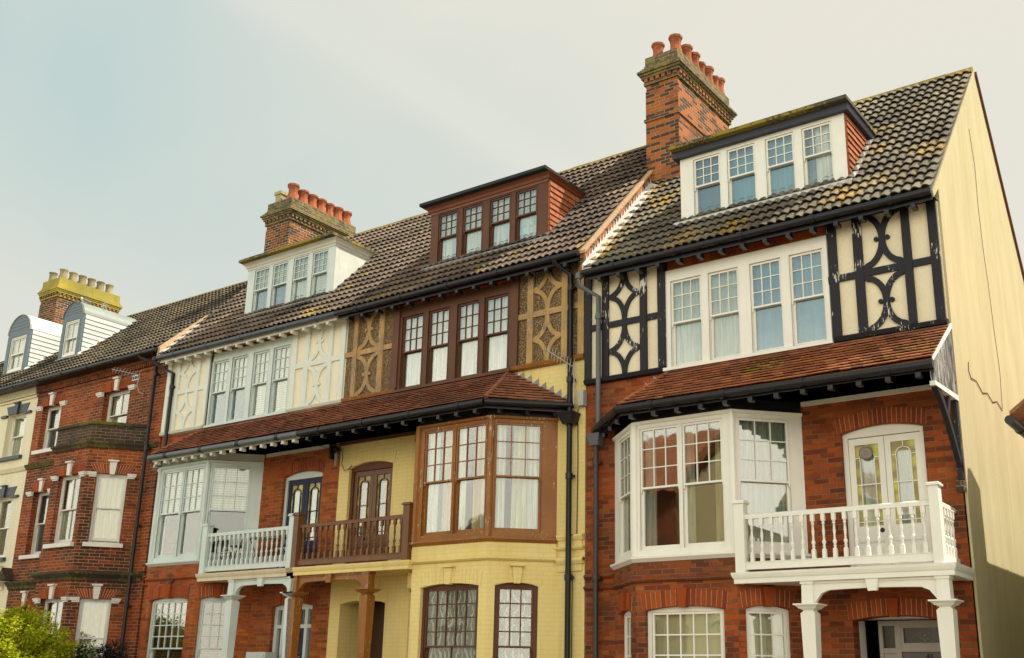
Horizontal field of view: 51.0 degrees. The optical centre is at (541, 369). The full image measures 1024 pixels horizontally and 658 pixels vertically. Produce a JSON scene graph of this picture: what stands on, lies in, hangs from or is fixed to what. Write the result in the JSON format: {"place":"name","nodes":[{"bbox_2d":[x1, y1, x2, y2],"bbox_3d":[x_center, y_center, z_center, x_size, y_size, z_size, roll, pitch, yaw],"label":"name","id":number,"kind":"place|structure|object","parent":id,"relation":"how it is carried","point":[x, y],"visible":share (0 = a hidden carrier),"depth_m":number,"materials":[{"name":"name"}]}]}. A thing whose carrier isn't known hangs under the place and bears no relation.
{"place":"outdoors","nodes":[
{"label":"outdoors","id":0,"kind":"place"},
{"bbox_2d":[215,536,242,572],"bbox_3d":[-6.543,3.890,22.496,0.404,0.831,0.417,-10,-20,34],"label":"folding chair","id":1,"kind":"object","parent":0,"point":[236,542],"visible":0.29,"depth_m":22.57,"materials":[{"name":"grey metal"}]},
{"bbox_2d":[246,536,276,570],"bbox_3d":[-5.768,3.822,22.035,0.600,0.726,0.600,-10,-20,34],"label":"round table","id":2,"kind":"object","parent":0,"point":[269,537],"visible":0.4,"depth_m":22.09,"materials":[{"name":"grey metal"}]},
{"bbox_2d":[273,540,285,568],"bbox_3d":[-5.114,3.653,21.604,0.404,0.831,0.417,-10,-20,34],"label":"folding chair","id":3,"kind":"object","parent":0,"point":[283,547],"visible":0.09,"depth_m":21.60,"materials":[{"name":"grey metal"}]},
{"bbox_2d":[0,0,1023,363],"label":"sky","id":4,"kind":"structure","parent":0,"point":[145,145],"materials":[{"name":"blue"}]},
{"label":"ground","id":5,"kind":"structure","parent":0,"visible":0},
{"bbox_2d":[0,268,155,616],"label":"terraced house","id":6,"kind":"structure","parent":5,"relation":"on","point":[67,322],"depth_m":30.74,"materials":[{"name":"beige paint"}]},
{"bbox_2d":[0,498,12,561],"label":"window","id":7,"kind":"structure","parent":6,"relation":"in","point":[5,523],"depth_m":29.45,"materials":[{"name":"white paint"}]},
{"bbox_2d":[0,414,26,461],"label":"window","id":8,"kind":"structure","parent":6,"relation":"in","point":[15,445],"depth_m":30.12,"materials":[{"name":"white paint"}]},
{"bbox_2d":[81,297,90,303],"bbox_3d":[-13.229,-1.982,31.075,0.493,0.296,0.152,-10,-20,34],"label":"seagull","id":9,"kind":"object","parent":6,"relation":"on","point":[85,300],"visible":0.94,"depth_m":31.02,"materials":[{"name":"white"}]},
{"bbox_2d":[0,280,247,657],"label":"terraced house","id":10,"kind":"structure","parent":5,"relation":"on","point":[81,553],"depth_m":26.01,"materials":[{"name":"red brick"}]},
{"bbox_2d":[18,492,48,559],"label":"window","id":11,"kind":"structure","parent":10,"relation":"in","point":[39,527],"depth_m":28.34,"materials":[{"name":"white wood"}]},
{"bbox_2d":[31,406,61,454],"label":"window","id":12,"kind":"structure","parent":10,"relation":"in","point":[50,439],"depth_m":29.16,"materials":[{"name":"white wood"}]},
{"bbox_2d":[42,599,61,637],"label":"window","id":13,"kind":"structure","parent":10,"relation":"in","point":[54,606],"depth_m":25.33,"materials":[{"name":"white wood"}]},
{"bbox_2d":[42,475,80,548],"bbox_3d":[-11.373,3.411,25.755,1.160,1.750,0.368,-10,-20,34],"label":"window","id":14,"kind":"structure","parent":10,"relation":"in","point":[64,542],"depth_m":25.96,"materials":[{"name":"white wood"}]},
{"bbox_2d":[74,598,110,657],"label":"window","id":15,"kind":"structure","parent":10,"relation":"in","point":[94,614],"depth_m":24.87,"materials":[{"name":"white glass"}]},
{"bbox_2d":[82,473,126,547],"bbox_3d":[-10.328,3.359,25.515,0.890,1.750,0.311,6,-17,-15],"label":"window","id":16,"kind":"structure","parent":10,"relation":"in","point":[109,497],"depth_m":25.60,"materials":[{"name":"white glass"}]},
{"bbox_2d":[106,390,129,422],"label":"window","id":17,"kind":"structure","parent":10,"relation":"in","point":[116,416],"depth_m":27.63,"materials":[{"name":"white wood"}]},
{"bbox_2d":[112,367,143,393],"bbox_3d":[-10.304,0.264,26.660,0.850,0.676,0.102,2,-16,-4],"label":"tv aerial","id":18,"kind":"object","parent":10,"relation":"attached to","point":[131,375],"visible":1,"depth_m":26.70,"materials":[{"name":"metal"}]},
{"bbox_2d":[136,183,431,657],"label":"terraced house","id":19,"kind":"structure","parent":5,"relation":"on","point":[256,369],"depth_m":23.31,"materials":[{"name":"red brick"}]},
{"bbox_2d":[153,604,158,647],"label":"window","id":20,"kind":"structure","parent":19,"relation":"in","point":[158,604],"depth_m":23.68,"materials":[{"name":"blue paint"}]},
{"bbox_2d":[146,597,187,657],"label":"window","id":21,"kind":"structure","parent":19,"relation":"in","point":[171,616],"depth_m":22.89,"materials":[{"name":"white glass"}]},
{"bbox_2d":[146,452,264,566],"bbox_3d":[-7.667,3.147,23.694,3.436,2.420,0.967,-10,-20,34],"label":"bay window","id":22,"kind":"structure","parent":19,"relation":"in","point":[230,482],"depth_m":23.28,"materials":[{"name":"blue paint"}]},
{"bbox_2d":[195,597,226,657],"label":"window","id":23,"kind":"structure","parent":19,"relation":"in","point":[211,615],"depth_m":22.40,"materials":[{"name":"white glass"}]},
{"bbox_2d":[203,335,293,427],"bbox_3d":[-6.596,0.308,24.291,2.788,1.800,0.240,-10,-20,34],"label":"window","id":24,"kind":"structure","parent":19,"relation":"in","point":[263,370],"depth_m":24.32,"materials":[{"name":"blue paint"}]},
{"bbox_2d":[246,652,276,657],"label":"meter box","id":25,"kind":"object","parent":19,"relation":"attached to","point":[261,654],"visible":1,"depth_m":21.59,"materials":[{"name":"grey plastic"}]},
{"bbox_2d":[272,604,312,657],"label":"front door","id":26,"kind":"structure","parent":19,"relation":"in","point":[304,628],"depth_m":21.69,"materials":[{"name":"blue paint"}]},
{"bbox_2d":[279,471,322,567],"bbox_3d":[-4.973,3.192,22.371,1.182,2.140,0.098,-10,-20,34],"label":"balcony door","id":27,"kind":"structure","parent":19,"relation":"in","point":[302,484],"depth_m":22.49,"materials":[{"name":"blue paint"}]},
{"bbox_2d":[284,145,652,657],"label":"terraced house","id":28,"kind":"structure","parent":5,"relation":"on","point":[449,424],"depth_m":19.99,"materials":[{"name":"yellow paint"}]},
{"bbox_2d":[309,441,351,470],"bbox_3d":[-4.316,1.781,21.964,0.980,0.632,0.318,-2,-17,11],"label":"wall lamp","id":29,"kind":"object","parent":28,"relation":"attached to","point":[334,450],"visible":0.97,"depth_m":21.94,"materials":[{"name":"black plastic"}]},
{"bbox_2d":[346,462,392,563],"bbox_3d":[-3.433,2.872,21.191,1.200,2.140,0.318,-10,-20,34],"label":"balcony door","id":30,"kind":"structure","parent":28,"relation":"in","point":[366,494],"depth_m":21.38,"materials":[{"name":"brown paint"}]},
{"bbox_2d":[370,602,384,657],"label":"front door","id":31,"kind":"structure","parent":28,"relation":"in","point":[379,608],"depth_m":21.01,"materials":[{"name":"brown wood"}]},
{"bbox_2d":[420,584,478,657],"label":"window","id":32,"kind":"structure","parent":28,"relation":"in","point":[449,612],"depth_m":18.53,"materials":[{"name":"glass"}]},
{"bbox_2d":[392,282,512,393],"bbox_3d":[-1.713,-0.585,20.960,2.920,1.800,0.240,-10,-20,34],"label":"window","id":33,"kind":"structure","parent":28,"relation":"in","point":[457,338],"depth_m":20.97,"materials":[{"name":"brown paint"}]},
{"bbox_2d":[409,408,557,546],"bbox_3d":[-1.329,1.988,19.372,3.450,2.420,0.968,-10,-20,34],"label":"bay window","id":34,"kind":"structure","parent":28,"relation":"in","point":[535,447],"depth_m":18.91,"materials":[{"name":"orange paint"}]},
{"bbox_2d":[493,583,537,657],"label":"window","id":35,"kind":"structure","parent":28,"relation":"in","point":[515,605],"depth_m":18.11,"materials":[{"name":"white glass"}]},
{"bbox_2d":[547,346,586,406],"bbox_3d":[0.451,0.113,18.739,0.754,1.001,0.180,9,-18,-24],"label":"tv aerial","id":36,"kind":"object","parent":28,"relation":"attached to","point":[582,397],"visible":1,"depth_m":18.76,"materials":[{"name":"metal"}]},
{"bbox_2d":[571,573,572,657],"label":"cable","id":37,"kind":"object","parent":28,"relation":"attached to","point":[571,617],"visible":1,"depth_m":17.86,"materials":[{"name":"black plastic"}]},
{"bbox_2d":[571,406,579,535],"bbox_3d":[0.542,1.753,18.485,0.201,2.310,0.069,2,-16,-4],"label":"cable","id":38,"kind":"object","parent":28,"relation":"attached to","point":[577,473],"visible":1,"depth_m":18.49,"materials":[{"name":"black plastic"}]},
{"bbox_2d":[575,33,1023,657],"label":"terraced house","id":39,"kind":"structure","parent":5,"relation":"on","point":[805,439],"depth_m":16.47,"materials":[{"name":"red brick"}]},
{"bbox_2d":[624,611,630,657],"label":"window","id":40,"kind":"structure","parent":39,"relation":"in","point":[627,617],"depth_m":16.94,"materials":[{"name":"white paint"}]},
{"bbox_2d":[648,606,724,657],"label":"window","id":41,"kind":"structure","parent":39,"relation":"in","point":[690,631],"depth_m":15.90,"materials":[{"name":"beige glass"}]},
{"bbox_2d":[610,399,810,569],"bbox_3d":[2.348,1.794,16.716,3.450,2.420,0.968,-10,-20,34],"label":"bay window","id":42,"kind":"structure","parent":39,"relation":"in","point":[758,460],"depth_m":16.29,"materials":[{"name":"white paint"}]},
{"bbox_2d":[663,235,833,371],"bbox_3d":[3.294,-1.022,17.398,2.920,1.800,0.240,-10,-20,34],"label":"window","id":43,"kind":"structure","parent":39,"relation":"in","point":[751,304],"depth_m":17.38,"materials":[{"name":"white paint"}]},
{"bbox_2d":[746,606,790,657],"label":"window","id":44,"kind":"structure","parent":39,"relation":"in","point":[767,628],"depth_m":15.50,"materials":[{"name":"white paint"}]},
{"bbox_2d":[842,424,933,566],"bbox_3d":[4.923,1.822,15.344,1.200,2.140,0.318,-10,-20,34],"label":"balcony door","id":45,"kind":"structure","parent":39,"relation":"in","point":[896,471],"depth_m":15.48,"materials":[{"name":"white paint"}]},
{"bbox_2d":[878,620,940,657],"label":"front door","id":46,"kind":"structure","parent":39,"relation":"in","point":[912,638],"depth_m":15.20,"materials":[{"name":"grey paint"}]},
{"bbox_2d":[968,362,1002,410],"bbox_3d":[6.856,0.276,16.556,0.012,0.327,2.006,-10,-20,34],"label":"cable","id":47,"kind":"object","parent":39,"relation":"attached to","point":[979,386],"visible":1,"depth_m":16.17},
{"bbox_2d":[969,130,1002,408],"bbox_3d":[7.431,-1.743,17.939,0.008,4.931,0.377,-10,-20,34],"label":"cable","id":48,"kind":"object","parent":39,"relation":"attached to","point":[986,273],"visible":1,"depth_m":17.88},
{"bbox_2d":[1004,399,1023,437],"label":"neighbouring house","id":49,"kind":"structure","parent":5,"relation":"on","point":[1014,419],"depth_m":13.13,"materials":[{"name":"red brick"}]},
{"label":"front gardens","id":50,"kind":"structure","parent":0,"visible":0},
{"bbox_2d":[0,597,80,657],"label":"shrub","id":51,"kind":"object","parent":50,"relation":"on","point":[24,635],"visible":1,"depth_m":22.34,"materials":[{"name":"green plant"}]},
{"bbox_2d":[67,639,96,657],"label":"shrub","id":52,"kind":"object","parent":50,"relation":"on","point":[81,651],"visible":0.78,"depth_m":22.96,"materials":[{"name":"green plant"}]},
{"bbox_2d":[92,638,137,657],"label":"shrub","id":53,"kind":"object","parent":50,"relation":"on","point":[111,654],"visible":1,"depth_m":22.32,"materials":[{"name":"green plant"}]}
]}

